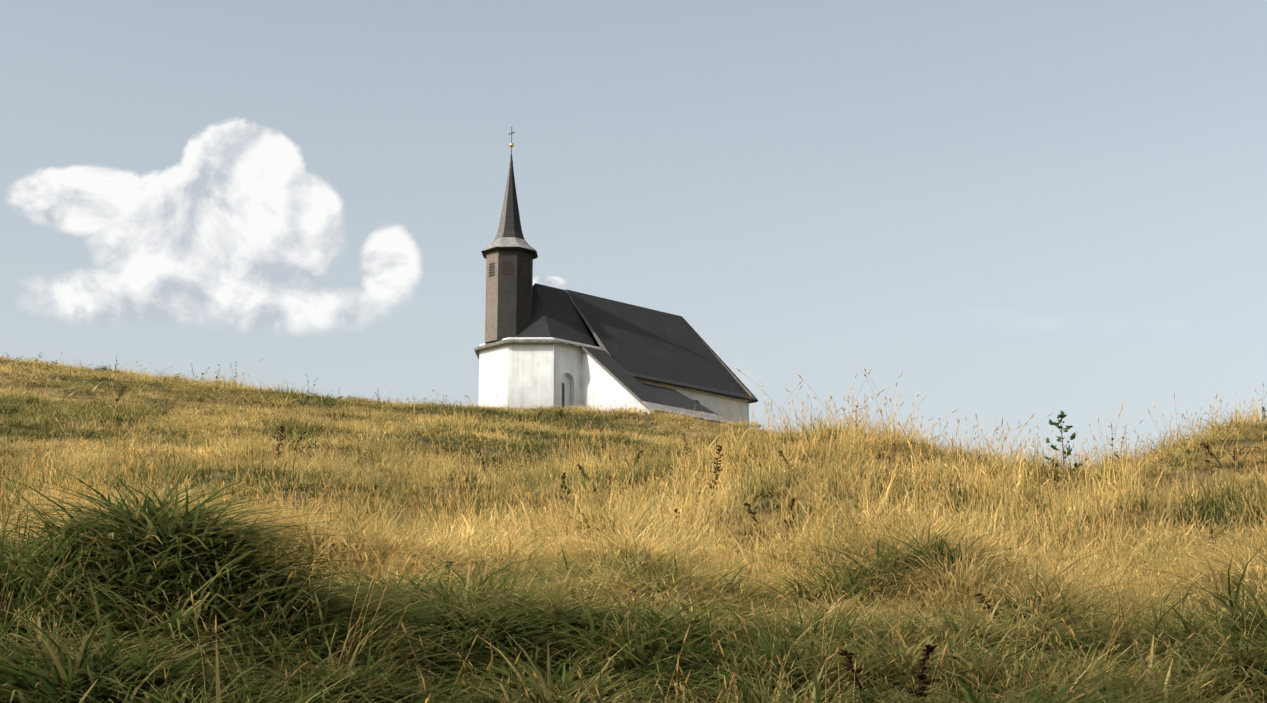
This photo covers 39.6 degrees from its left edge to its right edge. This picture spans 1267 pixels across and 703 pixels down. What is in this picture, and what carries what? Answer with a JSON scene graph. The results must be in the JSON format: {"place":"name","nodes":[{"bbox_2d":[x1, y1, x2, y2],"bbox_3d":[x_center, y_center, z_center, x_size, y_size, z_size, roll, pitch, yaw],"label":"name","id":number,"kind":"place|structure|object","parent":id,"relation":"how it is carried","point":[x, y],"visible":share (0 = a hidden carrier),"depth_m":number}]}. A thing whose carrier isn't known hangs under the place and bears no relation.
{"place":"outdoors","nodes":[
{"label":"outdoors","id":0,"kind":"place"},
{"bbox_2d":[9,120,420,330],"bbox_3d":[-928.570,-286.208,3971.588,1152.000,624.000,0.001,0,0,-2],"label":"cloud","id":1,"kind":"structure","parent":0,"point":[239,222],"depth_m":3971.34},
{"bbox_2d":[478,337,600,411],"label":"chapel choir walls","id":2,"kind":"structure","parent":0,"point":[520,373],"depth_m":100.42},
{"bbox_2d":[485,250,532,343],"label":"tower","id":3,"kind":"structure","parent":2,"relation":"on","point":[508,307],"depth_m":101.72},
{"bbox_2d":[488,261,527,276],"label":"louvered windows","id":4,"kind":"structure","parent":3,"relation":"in","point":[493,268],"depth_m":102.06},
{"bbox_2d":[481,154,537,258],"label":"spire","id":5,"kind":"structure","parent":3,"relation":"on","point":[510,224],"depth_m":103.36},
{"bbox_2d":[482,237,535,250],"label":"spire skirt roof","id":6,"kind":"structure","parent":5,"relation":"attached to","point":[509,242],"depth_m":102.44},
{"bbox_2d":[508,127,514,153],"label":"cross","id":7,"kind":"object","parent":5,"relation":"on","point":[511,133],"visible":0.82,"depth_m":104.91},
{"bbox_2d":[473,339,604,358],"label":"cornice","id":8,"kind":"structure","parent":2,"relation":"on","point":[477,350],"depth_m":100.48},
{"bbox_2d":[553,343,554,406],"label":"downspout","id":9,"kind":"object","parent":2,"relation":"attached to","point":[553,374],"depth_m":100.04},
{"bbox_2d":[562,382,564,410],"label":"chapel window glass","id":10,"kind":"object","parent":2,"relation":"in","point":[563,394],"visible":0.18,"depth_m":100.80},
{"bbox_2d":[533,276,563,286],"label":"cloud","id":11,"kind":"structure","parent":0,"point":[552,281],"depth_m":3995.86},
{"bbox_2d":[0,351,1266,702],"bbox_3d":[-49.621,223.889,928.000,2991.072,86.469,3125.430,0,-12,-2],"label":"hill terrain","id":12,"kind":"structure","parent":0,"point":[580,423],"depth_m":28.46},
{"bbox_2d":[582,349,718,424],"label":"chapel sacristy walls","id":13,"kind":"structure","parent":12,"relation":"on","point":[601,385],"depth_m":100.26},
{"bbox_2d":[582,346,717,414],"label":"lean-to roof","id":14,"kind":"structure","parent":13,"relation":"on","point":[624,377],"depth_m":100.63},
{"bbox_2d":[642,401,728,424],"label":"wall","id":15,"kind":"structure","parent":14,"relation":"attached to","point":[678,411],"depth_m":98.85},
{"bbox_2d":[636,378,748,427],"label":"chapel nave walls","id":16,"kind":"structure","parent":12,"relation":"on","point":[713,402],"depth_m":107.26},
{"bbox_2d":[516,283,757,402],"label":"roof","id":17,"kind":"structure","parent":16,"relation":"on","point":[635,341],"depth_m":106.42},
{"bbox_2d":[1045,410,1088,490],"bbox_3d":[6.574,1.548,26.718,0.645,1.318,0.556,0,-12,-2],"label":"plant","id":18,"kind":"object","parent":12,"relation":"on","point":[1062,415],"depth_m":26.75},
{"bbox_2d":[0,0,1266,469],"label":"sky","id":19,"kind":"structure","parent":0,"point":[1017,210]}
]}

